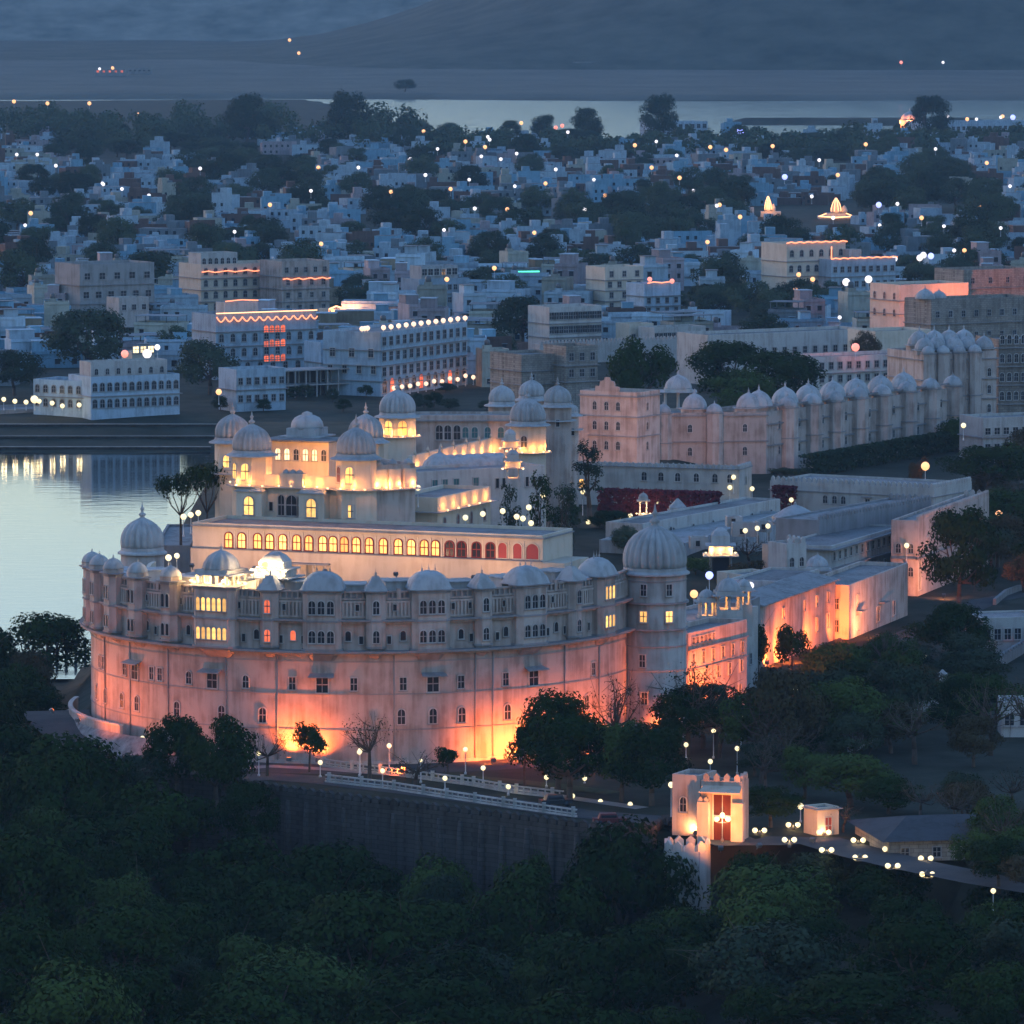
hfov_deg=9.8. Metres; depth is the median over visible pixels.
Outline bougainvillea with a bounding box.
[771,484,797,510]
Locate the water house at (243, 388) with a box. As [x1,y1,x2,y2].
[217,365,288,411]
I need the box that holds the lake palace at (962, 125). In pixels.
[906,119,1023,131]
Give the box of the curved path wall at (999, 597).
[993,585,1021,604]
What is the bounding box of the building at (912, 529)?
[891,489,988,595]
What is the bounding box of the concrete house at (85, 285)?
[53,260,156,323]
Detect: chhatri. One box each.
[499,428,520,476]
[501,449,523,518]
[693,586,719,618]
[712,575,746,618]
[735,577,755,636]
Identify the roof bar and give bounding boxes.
[410,264,457,278]
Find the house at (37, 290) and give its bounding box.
[27,278,47,303]
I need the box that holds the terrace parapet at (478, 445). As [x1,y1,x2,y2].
[408,433,494,465]
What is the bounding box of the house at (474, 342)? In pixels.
[467,328,486,354]
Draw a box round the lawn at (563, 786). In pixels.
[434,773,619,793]
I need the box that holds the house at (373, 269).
[363,259,389,280]
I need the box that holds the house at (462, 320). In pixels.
[461,319,494,323]
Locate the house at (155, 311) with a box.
[149,302,183,320]
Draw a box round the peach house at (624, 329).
[616,322,653,339]
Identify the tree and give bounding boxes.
[0,197,34,229]
[0,220,11,242]
[0,245,47,287]
[0,348,50,395]
[0,627,22,669]
[0,628,15,654]
[0,648,28,666]
[0,662,46,708]
[0,668,42,722]
[0,680,26,720]
[0,696,29,754]
[0,720,46,824]
[0,731,138,824]
[0,748,113,837]
[0,828,86,913]
[0,832,96,930]
[0,909,49,976]
[0,917,99,1015]
[0,934,145,1023]
[1,805,69,842]
[5,611,90,684]
[9,648,58,687]
[10,236,56,267]
[11,682,68,732]
[12,224,57,241]
[13,163,50,179]
[28,177,59,195]
[40,305,131,364]
[40,814,171,904]
[42,141,71,156]
[42,216,67,230]
[45,190,93,224]
[45,925,104,980]
[46,900,201,978]
[47,171,69,188]
[48,135,74,150]
[55,170,90,194]
[63,130,91,148]
[73,137,107,156]
[73,845,138,905]
[75,149,95,164]
[76,173,96,186]
[76,214,105,236]
[78,163,101,182]
[80,241,120,260]
[80,960,186,1023]
[82,855,164,919]
[84,908,143,972]
[89,199,103,203]
[89,242,122,256]
[92,215,139,244]
[93,124,115,150]
[95,200,125,214]
[95,808,181,885]
[97,776,224,882]
[101,137,129,156]
[109,751,161,788]
[112,139,142,158]
[126,249,178,283]
[129,795,180,839]
[132,206,151,213]
[134,881,245,983]
[138,135,165,148]
[140,896,230,989]
[141,712,215,806]
[152,210,180,221]
[153,167,188,184]
[153,471,209,544]
[156,325,191,338]
[157,131,185,151]
[159,194,189,213]
[165,195,213,213]
[166,212,181,219]
[169,197,216,219]
[169,714,258,831]
[171,149,209,167]
[172,133,202,146]
[172,175,217,200]
[172,337,240,394]
[178,140,205,153]
[179,454,227,518]
[181,190,215,207]
[182,221,226,247]
[188,158,216,175]
[193,958,347,1023]
[195,146,220,154]
[198,158,238,179]
[204,145,232,152]
[206,137,241,148]
[206,140,236,151]
[206,151,229,159]
[210,918,302,985]
[211,240,242,250]
[213,152,248,170]
[213,878,327,939]
[214,781,282,863]
[214,875,262,952]
[220,244,258,260]
[221,91,267,141]
[221,226,243,239]
[223,183,254,195]
[227,942,375,1023]
[229,148,265,159]
[231,905,363,970]
[235,147,258,162]
[236,219,254,236]
[238,215,259,225]
[240,141,258,150]
[244,166,284,192]
[244,215,282,235]
[244,240,275,259]
[245,220,285,237]
[246,116,278,138]
[248,155,279,170]
[249,727,293,775]
[253,156,282,171]
[255,154,284,165]
[258,227,289,244]
[265,838,408,901]
[266,165,298,192]
[275,237,325,259]
[279,888,440,1015]
[283,154,316,165]
[285,155,317,172]
[285,183,319,203]
[287,177,327,198]
[292,721,328,771]
[293,163,327,186]
[306,205,322,213]
[310,841,358,895]
[312,889,408,969]
[314,138,339,154]
[314,197,331,206]
[319,87,371,132]
[320,164,337,173]
[331,143,344,146]
[332,282,368,306]
[337,170,372,193]
[340,220,365,231]
[341,239,369,254]
[341,711,398,778]
[343,147,366,160]
[346,272,371,285]
[349,966,531,1023]
[358,184,394,210]
[361,279,388,290]
[364,897,506,978]
[366,195,407,226]
[369,1018,446,1023]
[378,750,450,786]
[380,942,527,1023]
[387,206,414,230]
[388,123,418,146]
[388,188,421,210]
[393,79,417,91]
[393,838,485,950]
[395,183,424,198]
[399,153,439,176]
[399,191,431,209]
[400,206,445,235]
[402,236,445,260]
[405,145,435,158]
[413,187,429,206]
[413,871,471,947]
[418,119,430,129]
[420,128,451,141]
[426,940,519,1007]
[427,188,452,200]
[431,218,466,235]
[431,741,458,774]
[436,122,457,132]
[439,198,474,217]
[451,163,490,185]
[455,200,476,213]
[458,192,494,207]
[461,265,502,279]
[464,230,510,257]
[467,859,616,994]
[474,249,498,262]
[476,195,514,217]
[480,212,498,217]
[480,988,656,1023]
[481,273,527,288]
[490,294,541,341]
[493,206,537,225]
[493,829,553,932]
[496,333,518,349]
[496,926,619,1021]
[497,958,567,1014]
[498,482,521,525]
[499,120,522,136]
[503,223,527,237]
[503,687,605,789]
[504,723,536,785]
[509,134,540,151]
[513,153,546,171]
[513,720,621,798]
[517,184,554,208]
[524,234,565,257]
[525,206,543,217]
[526,470,555,526]
[528,114,554,136]
[533,213,543,224]
[537,227,568,243]
[537,921,695,1023]
[540,229,571,244]
[543,248,566,257]
[546,501,582,525]
[549,956,598,1002]
[550,144,578,160]
[551,202,576,219]
[552,194,589,212]
[552,481,577,549]
[555,868,626,945]
[558,127,580,138]
[559,202,607,222]
[560,186,593,202]
[561,200,597,217]
[564,814,703,998]
[566,248,581,252]
[569,106,604,134]
[571,438,603,519]
[576,130,599,141]
[577,248,595,259]
[578,252,622,264]
[584,510,631,527]
[587,668,651,726]
[593,702,662,801]
[598,164,624,173]
[599,190,634,208]
[603,212,628,222]
[606,335,678,388]
[609,722,695,805]
[610,243,655,264]
[610,525,638,549]
[611,209,657,241]
[611,211,662,240]
[612,225,643,245]
[614,142,633,154]
[616,204,655,219]
[618,189,646,209]
[627,942,738,1013]
[630,905,735,974]
[633,179,649,190]
[633,912,721,1004]
[634,152,656,163]
[636,181,652,189]
[636,186,650,207]
[637,90,679,133]
[638,1004,706,1023]
[644,180,682,204]
[645,192,678,220]
[646,688,718,754]
[648,658,741,755]
[651,899,726,937]
[652,216,669,236]
[657,201,704,230]
[663,148,684,156]
[664,681,742,748]
[666,217,695,230]
[666,914,846,1001]
[667,165,709,191]
[669,195,706,215]
[681,292,689,306]
[683,253,703,261]
[684,340,773,397]
[685,212,716,232]
[685,695,733,757]
[686,185,729,204]
[686,282,733,311]
[686,287,696,301]
[686,556,710,574]
[686,678,750,744]
[689,251,750,289]
[690,283,712,308]
[703,166,727,184]
[703,852,843,924]
[706,367,776,406]
[707,179,744,201]
[710,282,746,306]
[713,882,822,972]
[715,687,786,745]
[716,157,726,162]
[718,197,751,215]
[719,981,800,1023]
[721,280,777,314]
[723,174,752,187]
[725,850,794,898]
[726,559,765,569]
[726,680,808,769]
[728,181,756,205]
[729,124,748,134]
[733,349,834,392]
[733,536,775,567]
[735,232,768,245]
[735,743,790,788]
[736,741,783,776]
[738,313,789,329]
[740,665,833,766]
[742,726,794,783]
[747,291,786,310]
[747,300,786,326]
[749,784,806,827]
[752,717,826,777]
[756,289,789,306]
[756,913,862,981]
[757,142,785,158]
[757,302,783,317]
[758,614,771,672]
[759,213,802,235]
[762,306,793,315]
[766,467,791,475]
[769,707,828,751]
[770,967,950,1023]
[771,286,793,302]
[774,623,811,675]
[776,278,814,289]
[777,744,833,797]
[781,851,851,898]
[782,146,815,161]
[786,226,815,240]
[787,293,825,307]
[788,468,810,475]
[794,674,888,752]
[798,132,827,140]
[798,640,873,682]
[798,660,864,714]
[800,744,903,805]
[801,283,828,292]
[809,141,841,154]
[812,288,828,294]
[814,660,880,688]
[815,280,844,290]
[817,147,850,162]
[818,797,865,832]
[822,710,887,755]
[823,223,865,249]
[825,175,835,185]
[831,864,933,918]
[835,127,853,149]
[843,911,982,1017]
[848,180,882,211]
[849,330,882,351]
[852,775,925,813]
[852,892,951,971]
[853,144,887,154]
[854,175,879,189]
[854,186,889,211]
[857,925,1016,999]
[862,181,905,206]
[862,626,924,690]
[862,631,918,662]
[863,700,930,752]
[865,166,892,176]
[865,178,895,201]
[866,659,944,711]
[867,171,900,188]
[869,219,907,251]
[871,694,917,745]
[873,136,901,151]
[873,639,944,670]
[874,170,908,189]
[876,689,954,764]
[879,178,900,206]
[879,212,900,225]
[879,646,924,685]
[891,185,928,210]
[894,150,927,173]
[896,253,923,265]
[896,663,943,698]
[896,778,946,814]
[900,262,938,280]
[901,165,930,179]
[901,618,993,651]
[903,261,921,277]
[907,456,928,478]
[908,95,953,129]
[913,214,946,228]
[915,181,945,201]
[916,504,1004,603]
[918,602,991,651]
[919,221,948,235]
[919,232,961,254]
[920,145,951,160]
[923,778,981,813]
[924,697,977,742]
[929,155,959,163]
[929,671,1023,716]
[931,162,961,179]
[931,648,1016,677]
[933,257,974,267]
[933,677,987,715]
[934,445,1023,490]
[935,765,987,813]
[935,773,997,813]
[936,417,958,451]
[939,176,974,211]
[941,957,1023,1023]
[942,246,979,266]
[944,216,1000,246]
[945,630,1003,671]
[947,714,1006,766]
[947,828,997,873]
[950,819,1000,865]
[951,673,1023,755]
[952,159,976,177]
[952,204,995,222]
[953,200,977,214]
[957,225,1002,248]
[960,184,1002,204]
[960,897,1023,960]
[961,886,1023,920]
[961,1002,1021,1023]
[965,793,1019,834]
[965,835,1023,893]
[966,192,991,205]
[967,808,1023,835]
[968,193,1011,220]
[969,175,1003,192]
[971,465,1014,493]
[971,917,1023,1011]
[976,797,1023,860]
[980,219,1014,248]
[980,525,1017,566]
[984,192,1020,219]
[984,482,1015,510]
[984,764,1023,809]
[986,513,1023,566]
[988,471,1023,511]
[989,248,1009,265]
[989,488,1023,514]
[989,509,1017,518]
[990,676,1023,742]
[991,823,1023,854]
[992,441,1023,484]
[997,513,1023,558]
[997,854,1023,882]
[1000,553,1023,592]
[1001,840,1023,869]
[1004,428,1023,447]
[1008,235,1023,250]
[1011,136,1023,144]
[1014,147,1023,158]
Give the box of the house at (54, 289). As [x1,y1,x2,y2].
[45,284,65,300]
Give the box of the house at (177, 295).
[154,288,197,308]
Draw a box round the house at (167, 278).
[158,270,178,285]
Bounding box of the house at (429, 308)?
[418,297,448,320]
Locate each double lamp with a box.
[714,812,730,841]
[752,828,766,834]
[782,837,796,847]
[786,822,800,829]
[816,830,830,835]
[819,847,833,853]
[851,838,865,844]
[853,853,867,860]
[885,863,899,869]
[918,856,932,860]
[919,869,933,877]
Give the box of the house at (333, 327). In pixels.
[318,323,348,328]
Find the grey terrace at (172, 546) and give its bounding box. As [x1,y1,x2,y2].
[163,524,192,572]
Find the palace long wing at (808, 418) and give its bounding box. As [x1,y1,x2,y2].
[721,367,963,473]
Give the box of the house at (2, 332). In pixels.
[0,326,27,337]
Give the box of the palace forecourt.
[24,710,685,773]
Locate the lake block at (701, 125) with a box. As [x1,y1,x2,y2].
[639,120,707,136]
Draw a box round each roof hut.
[689,535,708,548]
[725,515,742,526]
[731,521,755,536]
[755,520,771,531]
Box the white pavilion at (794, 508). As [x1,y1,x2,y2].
[771,502,810,534]
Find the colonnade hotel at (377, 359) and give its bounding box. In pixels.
[322,320,469,396]
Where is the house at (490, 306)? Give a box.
[486,296,495,308]
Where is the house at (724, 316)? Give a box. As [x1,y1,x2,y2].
[682,301,730,324]
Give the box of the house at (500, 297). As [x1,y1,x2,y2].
[486,293,522,305]
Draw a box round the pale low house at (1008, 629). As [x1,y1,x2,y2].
[972,610,1023,652]
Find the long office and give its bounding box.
[677,326,857,383]
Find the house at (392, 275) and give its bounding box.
[354,266,394,280]
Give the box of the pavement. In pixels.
[209,765,645,808]
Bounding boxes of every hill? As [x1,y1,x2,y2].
[0,0,431,41]
[0,0,1023,69]
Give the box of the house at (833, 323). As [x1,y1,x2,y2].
[828,321,841,325]
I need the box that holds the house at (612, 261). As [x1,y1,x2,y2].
[601,256,629,264]
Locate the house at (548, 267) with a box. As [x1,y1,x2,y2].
[542,257,583,274]
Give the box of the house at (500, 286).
[481,280,530,296]
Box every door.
[712,794,731,839]
[824,816,832,834]
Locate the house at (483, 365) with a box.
[476,339,508,386]
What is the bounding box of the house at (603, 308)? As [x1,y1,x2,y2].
[601,305,607,311]
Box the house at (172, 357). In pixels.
[154,344,191,370]
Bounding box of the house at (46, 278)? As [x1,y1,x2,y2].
[28,268,54,284]
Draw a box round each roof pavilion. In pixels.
[185,543,253,585]
[245,551,304,589]
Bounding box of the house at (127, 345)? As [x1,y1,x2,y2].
[119,332,143,358]
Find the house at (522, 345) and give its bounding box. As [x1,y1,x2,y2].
[496,333,527,349]
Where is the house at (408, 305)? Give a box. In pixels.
[398,294,419,319]
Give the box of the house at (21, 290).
[6,280,42,293]
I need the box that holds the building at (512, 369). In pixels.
[488,349,554,403]
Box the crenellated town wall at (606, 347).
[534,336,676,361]
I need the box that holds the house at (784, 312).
[768,300,806,322]
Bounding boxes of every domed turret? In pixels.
[484,378,514,411]
[515,371,544,404]
[542,377,576,527]
[571,400,583,508]
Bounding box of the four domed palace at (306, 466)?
[209,402,389,520]
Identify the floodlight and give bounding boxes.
[756,843,762,848]
[809,837,815,842]
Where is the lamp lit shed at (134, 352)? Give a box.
[122,345,153,358]
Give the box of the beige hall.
[847,327,930,351]
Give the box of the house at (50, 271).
[16,268,54,279]
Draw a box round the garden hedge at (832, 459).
[798,431,958,473]
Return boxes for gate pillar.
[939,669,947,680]
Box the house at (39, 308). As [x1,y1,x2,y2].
[17,298,70,313]
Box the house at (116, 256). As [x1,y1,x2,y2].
[113,254,120,259]
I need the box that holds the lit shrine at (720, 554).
[702,527,738,574]
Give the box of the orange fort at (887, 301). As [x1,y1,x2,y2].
[868,280,967,327]
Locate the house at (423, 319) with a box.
[408,318,427,320]
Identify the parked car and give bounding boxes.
[538,794,572,806]
[592,812,626,822]
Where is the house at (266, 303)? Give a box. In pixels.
[257,299,284,309]
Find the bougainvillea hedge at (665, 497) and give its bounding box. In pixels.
[597,487,723,515]
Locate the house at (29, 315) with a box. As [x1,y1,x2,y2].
[0,308,35,316]
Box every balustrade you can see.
[320,757,563,796]
[325,772,576,816]
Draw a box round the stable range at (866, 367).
[781,350,886,390]
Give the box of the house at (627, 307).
[606,302,646,311]
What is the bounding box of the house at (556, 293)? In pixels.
[544,283,592,304]
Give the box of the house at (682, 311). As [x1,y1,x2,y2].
[650,310,705,319]
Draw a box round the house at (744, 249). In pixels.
[730,242,758,266]
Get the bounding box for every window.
[34,384,39,392]
[42,398,47,406]
[43,384,47,392]
[51,385,56,393]
[59,385,64,393]
[59,399,64,407]
[68,385,72,393]
[68,399,72,407]
[75,386,81,394]
[83,291,89,298]
[84,273,90,279]
[92,383,97,392]
[92,399,98,408]
[94,368,98,375]
[94,684,97,700]
[95,291,102,298]
[98,654,100,668]
[99,272,105,279]
[99,382,104,391]
[99,399,104,408]
[100,656,103,670]
[102,687,106,704]
[105,368,109,374]
[107,382,112,391]
[107,399,112,407]
[108,291,114,295]
[114,272,120,279]
[114,382,119,391]
[114,398,119,407]
[116,367,120,374]
[119,692,124,708]
[120,290,126,295]
[120,659,140,680]
[121,304,126,310]
[121,398,127,407]
[121,664,126,676]
[122,381,126,390]
[127,367,131,373]
[129,271,135,278]
[129,381,134,390]
[129,398,134,406]
[131,304,136,310]
[132,346,139,353]
[133,290,138,295]
[133,695,139,711]
[136,381,142,390]
[137,397,141,406]
[140,346,146,353]
[141,304,146,309]
[143,271,149,278]
[144,381,149,389]
[144,397,149,406]
[145,289,151,296]
[146,620,149,630]
[147,345,153,352]
[148,666,154,680]
[151,380,156,389]
[151,397,156,406]
[154,626,157,634]
[156,667,162,681]
[159,366,163,372]
[159,380,164,389]
[159,396,163,405]
[165,380,171,389]
[166,396,171,405]
[171,360,176,366]
[173,379,178,388]
[173,396,178,405]
[173,701,180,715]
[184,671,191,684]
[185,624,191,635]
[196,668,221,689]
[203,268,208,275]
[204,291,207,298]
[213,279,217,286]
[213,291,218,298]
[214,257,218,263]
[217,704,224,717]
[219,334,223,342]
[220,257,224,263]
[223,267,227,274]
[223,279,228,286]
[223,291,227,297]
[224,532,233,548]
[230,333,235,342]
[230,348,235,356]
[233,267,237,274]
[233,279,237,285]
[233,290,237,297]
[236,532,245,548]
[237,378,242,385]
[238,395,242,402]
[241,333,246,341]
[241,347,247,356]
[241,633,245,641]
[241,675,249,688]
[243,278,247,285]
[243,290,247,297]
[246,377,251,384]
[246,395,251,402]
[252,533,262,549]
[253,278,257,285]
[253,332,258,341]
[253,347,257,355]
[253,629,259,639]
[254,377,259,384]
[254,394,259,401]
[257,707,266,723]
[262,377,267,384]
[263,325,268,332]
[263,339,268,347]
[263,354,268,362]
[264,332,268,340]
[264,346,269,355]
[265,533,273,549]
[268,501,273,511]
[269,325,274,332]
[269,339,274,346]
[269,354,274,361]
[270,394,275,401]
[271,376,275,383]
[275,324,279,332]
[275,332,279,340]
[275,346,279,354]
[275,353,279,361]
[277,494,285,516]
[277,534,287,550]
[279,376,284,383]
[279,393,284,400]
[280,324,286,332]
[280,338,286,346]
[280,353,286,361]
[281,603,286,610]
[283,360,287,367]
[285,494,297,516]
[286,331,291,340]
[286,346,291,354]
[287,676,296,690]
[290,630,296,641]
[292,534,301,551]
[294,267,298,272]
[295,360,300,366]
[297,331,302,339]
[297,345,302,354]
[297,495,298,516]
[303,535,312,551]
[307,673,333,694]
[308,330,313,339]
[313,266,317,272]
[318,535,327,552]
[321,279,325,284]
[328,536,337,552]
[329,347,335,356]
[339,536,348,552]
[341,364,346,373]
[345,631,351,641]
[348,348,354,357]
[349,677,358,691]
[350,537,361,553]
[355,604,359,611]
[356,364,361,373]
[359,636,363,644]
[365,537,373,553]
[368,348,373,357]
[370,365,375,374]
[377,538,387,554]
[382,336,386,346]
[382,352,386,361]
[382,367,386,376]
[382,378,386,393]
[383,420,392,435]
[386,636,391,644]
[389,336,392,345]
[389,351,393,360]
[389,366,393,375]
[390,377,393,391]
[392,604,396,611]
[393,538,403,555]
[396,335,400,344]
[396,350,400,359]
[396,365,399,374]
[396,420,408,436]
[396,708,406,725]
[398,376,401,390]
[398,677,407,691]
[399,630,406,641]
[402,334,407,343]
[402,364,406,374]
[403,349,406,358]
[404,375,408,390]
[405,539,415,555]
[409,333,413,342]
[409,348,413,358]
[409,363,413,373]
[412,374,415,389]
[416,332,419,342]
[416,347,419,357]
[416,362,419,372]
[419,373,423,388]
[419,539,429,556]
[421,269,427,275]
[422,331,426,341]
[422,672,447,693]
[423,346,426,356]
[423,361,426,371]
[426,372,430,387]
[428,268,433,275]
[428,708,438,724]
[429,331,433,340]
[429,346,433,355]
[429,361,433,370]
[430,540,439,556]
[431,479,437,486]
[433,371,437,386]
[434,268,439,275]
[434,424,443,440]
[436,330,440,339]
[436,345,440,354]
[436,360,440,369]
[440,268,445,275]
[440,370,444,381]
[442,478,448,484]
[443,329,446,338]
[443,344,446,353]
[443,359,447,368]
[444,424,451,440]
[444,540,454,557]
[446,268,451,274]
[448,370,451,383]
[449,328,452,337]
[449,343,452,352]
[449,358,453,367]
[451,602,455,609]
[452,268,457,274]
[452,424,461,440]
[453,284,457,289]
[453,478,459,484]
[455,327,459,337]
[455,342,459,352]
[455,369,458,383]
[455,541,466,557]
[456,357,459,366]
[456,514,459,523]
[456,675,464,689]
[457,706,466,723]
[458,628,464,639]
[462,327,465,336]
[462,342,465,351]
[462,356,465,366]
[462,368,465,382]
[462,426,468,438]
[469,511,472,523]
[469,633,473,641]
[471,426,478,438]
[471,541,482,558]
[472,477,478,485]
[483,508,485,521]
[484,426,491,438]
[484,542,495,558]
[495,478,499,488]
[495,631,500,640]
[497,426,504,438]
[497,542,508,559]
[502,672,510,686]
[503,626,508,637]
[503,703,511,720]
[511,542,522,559]
[520,435,528,448]
[524,665,549,687]
[525,476,528,486]
[525,543,539,560]
[549,312,553,320]
[549,326,554,333]
[553,621,559,632]
[554,312,558,319]
[554,326,558,333]
[555,419,559,427]
[559,312,563,319]
[559,326,563,333]
[562,625,565,634]
[564,312,567,319]
[564,325,568,333]
[568,311,573,319]
[568,325,573,333]
[568,352,574,361]
[568,369,574,377]
[573,311,577,319]
[573,325,577,333]
[578,311,582,318]
[578,325,582,332]
[579,352,584,360]
[579,368,584,377]
[583,311,587,318]
[583,325,587,332]
[584,694,590,710]
[587,311,591,318]
[587,325,591,332]
[587,622,590,630]
[590,352,595,360]
[590,368,595,376]
[590,661,596,676]
[592,311,596,318]
[592,324,596,332]
[592,401,596,409]
[592,420,596,429]
[592,440,597,449]
[597,310,602,318]
[597,324,601,332]
[603,401,608,410]
[604,421,608,430]
[604,440,608,449]
[609,271,613,277]
[609,292,613,298]
[615,402,620,411]
[615,421,620,430]
[615,441,620,450]
[617,281,621,287]
[622,270,626,276]
[638,610,648,623]
[639,654,646,668]
[640,584,646,596]
[640,692,647,705]
[641,471,647,480]
[655,297,660,303]
[657,472,663,481]
[664,610,672,623]
[665,583,672,596]
[674,472,680,481]
[678,796,686,812]
[687,424,692,432]
[687,447,692,456]
[691,636,694,645]
[691,652,695,665]
[692,473,699,482]
[692,670,696,683]
[695,540,700,546]
[695,635,698,644]
[699,634,703,643]
[701,650,705,663]
[703,633,707,642]
[704,668,707,681]
[708,633,711,641]
[711,632,715,640]
[711,648,715,660]
[712,473,718,483]
[716,664,719,678]
[721,645,724,658]
[726,474,732,483]
[728,662,731,675]
[731,643,735,655]
[738,682,741,693]
[739,528,744,534]
[739,659,742,672]
[740,640,744,653]
[742,423,747,432]
[742,446,747,455]
[749,652,753,665]
[761,524,765,529]
[782,608,785,618]
[789,250,793,257]
[789,265,793,272]
[789,557,795,567]
[797,265,801,271]
[799,250,803,256]
[799,556,804,566]
[803,346,807,352]
[809,249,813,256]
[813,345,817,352]
[814,264,818,271]
[816,617,818,631]
[819,249,823,256]
[819,362,824,369]
[819,375,824,382]
[822,345,827,352]
[822,495,827,503]
[827,591,829,602]
[827,612,829,627]
[828,362,834,369]
[831,495,837,504]
[832,551,835,561]
[833,344,837,351]
[835,598,839,609]
[835,619,839,632]
[837,361,842,369]
[837,374,842,382]
[838,549,841,559]
[839,248,842,255]
[840,266,844,272]
[840,495,845,504]
[843,344,846,351]
[844,548,847,558]
[847,266,851,272]
[847,361,851,368]
[847,374,851,381]
[849,546,852,556]
[854,266,858,272]
[854,281,858,286]
[855,361,861,368]
[855,544,858,554]
[856,615,859,630]
[860,543,864,553]
[861,496,871,501]
[865,360,869,367]
[865,373,869,380]
[866,541,868,551]
[871,539,874,549]
[874,360,879,367]
[876,605,879,622]
[877,538,880,548]
[882,536,885,546]
[883,359,886,367]
[888,535,890,544]
[892,599,896,616]
[894,543,900,553]
[900,847,909,855]
[908,543,913,553]
[908,567,913,577]
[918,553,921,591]
[932,846,941,857]
[935,311,939,317]
[948,310,953,317]
[961,310,965,316]
[970,277,974,283]
[974,309,978,316]
[984,427,991,435]
[987,309,991,315]
[987,367,991,376]
[987,385,991,393]
[987,404,990,412]
[993,427,1000,435]
[993,628,1001,640]
[999,335,1005,344]
[999,354,1004,363]
[999,372,1004,381]
[999,391,1004,400]
[1000,308,1004,315]
[1003,427,1009,434]
[1003,628,1012,640]
[1004,715,1014,726]
[1005,276,1009,282]
[1006,335,1011,344]
[1006,372,1011,381]
[1006,391,1011,400]
[1007,353,1011,362]
[1012,308,1016,314]
[1012,426,1018,431]
[1013,372,1018,381]
[1013,391,1018,400]
[1013,627,1021,640]
[1014,334,1018,343]
[1014,353,1018,362]
[1019,716,1023,726]
[1020,372,1023,381]
[1020,391,1023,400]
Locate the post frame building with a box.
[286,366,348,397]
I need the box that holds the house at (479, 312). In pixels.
[468,302,521,323]
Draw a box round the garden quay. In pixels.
[0,404,33,413]
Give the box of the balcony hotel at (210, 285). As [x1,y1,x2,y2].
[177,260,259,310]
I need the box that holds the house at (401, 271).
[394,262,409,289]
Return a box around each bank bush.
[211,395,228,410]
[256,399,271,411]
[286,387,305,399]
[295,384,315,399]
[325,388,338,402]
[334,398,351,411]
[357,384,372,397]
[411,393,422,407]
[416,399,433,409]
[423,392,443,406]
[436,397,459,409]
[437,382,458,392]
[478,400,488,410]
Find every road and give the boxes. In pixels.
[242,773,669,829]
[687,835,1023,892]
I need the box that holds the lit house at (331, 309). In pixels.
[318,305,345,311]
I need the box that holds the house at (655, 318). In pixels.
[632,312,696,324]
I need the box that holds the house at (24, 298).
[0,294,32,303]
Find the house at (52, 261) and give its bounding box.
[44,252,54,266]
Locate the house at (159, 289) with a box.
[154,278,178,293]
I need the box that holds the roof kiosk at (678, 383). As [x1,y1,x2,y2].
[659,370,696,407]
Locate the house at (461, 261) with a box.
[425,255,477,271]
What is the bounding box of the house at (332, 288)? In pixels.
[329,277,341,303]
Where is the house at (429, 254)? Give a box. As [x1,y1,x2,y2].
[418,245,435,260]
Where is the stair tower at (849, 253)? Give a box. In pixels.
[844,249,860,258]
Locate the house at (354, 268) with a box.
[342,261,388,270]
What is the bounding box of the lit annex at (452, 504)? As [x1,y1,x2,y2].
[415,484,498,524]
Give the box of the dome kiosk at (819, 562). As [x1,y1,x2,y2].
[806,551,831,572]
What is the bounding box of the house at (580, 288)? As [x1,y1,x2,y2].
[573,286,585,290]
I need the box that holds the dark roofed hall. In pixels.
[846,814,988,860]
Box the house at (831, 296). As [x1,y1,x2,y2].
[813,287,841,307]
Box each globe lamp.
[31,396,37,410]
[121,350,127,357]
[143,349,150,357]
[155,344,159,357]
[165,554,171,565]
[174,553,179,567]
[181,514,185,536]
[188,512,193,534]
[196,510,200,520]
[216,389,221,404]
[262,561,268,575]
[318,760,322,776]
[357,750,361,776]
[387,743,390,770]
[463,747,467,773]
[480,511,484,524]
[481,766,485,782]
[500,508,504,524]
[506,784,510,795]
[526,505,530,525]
[544,775,548,787]
[668,782,671,816]
[684,742,687,757]
[690,590,697,597]
[705,571,712,589]
[711,729,715,758]
[731,475,735,493]
[735,746,738,773]
[743,528,747,548]
[755,526,759,545]
[798,803,803,822]
[852,343,858,359]
[904,543,908,562]
[921,462,928,478]
[961,423,965,440]
[991,888,995,910]
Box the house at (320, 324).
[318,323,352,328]
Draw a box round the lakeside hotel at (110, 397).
[68,372,181,419]
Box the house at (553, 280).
[540,269,572,304]
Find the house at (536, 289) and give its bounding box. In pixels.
[515,283,541,304]
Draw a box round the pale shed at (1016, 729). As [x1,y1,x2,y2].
[997,695,1023,736]
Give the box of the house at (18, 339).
[5,328,40,358]
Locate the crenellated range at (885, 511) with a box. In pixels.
[776,493,930,540]
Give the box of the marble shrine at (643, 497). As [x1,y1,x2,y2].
[636,492,650,515]
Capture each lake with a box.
[0,99,1023,138]
[0,451,214,678]
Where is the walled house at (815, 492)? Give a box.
[768,474,971,511]
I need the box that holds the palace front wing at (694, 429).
[660,388,768,473]
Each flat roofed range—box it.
[599,511,778,555]
[606,497,779,537]
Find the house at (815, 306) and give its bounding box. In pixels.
[793,289,825,318]
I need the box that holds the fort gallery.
[903,286,1023,337]
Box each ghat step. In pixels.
[0,423,216,426]
[0,435,214,438]
[0,446,210,449]
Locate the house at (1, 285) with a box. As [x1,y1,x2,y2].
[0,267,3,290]
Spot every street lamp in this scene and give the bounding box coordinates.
[843,278,848,285]
[865,276,871,288]
[928,253,933,258]
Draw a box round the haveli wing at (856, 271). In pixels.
[817,247,897,290]
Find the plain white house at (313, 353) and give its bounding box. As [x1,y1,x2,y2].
[302,340,322,366]
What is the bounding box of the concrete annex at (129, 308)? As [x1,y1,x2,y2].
[106,296,148,326]

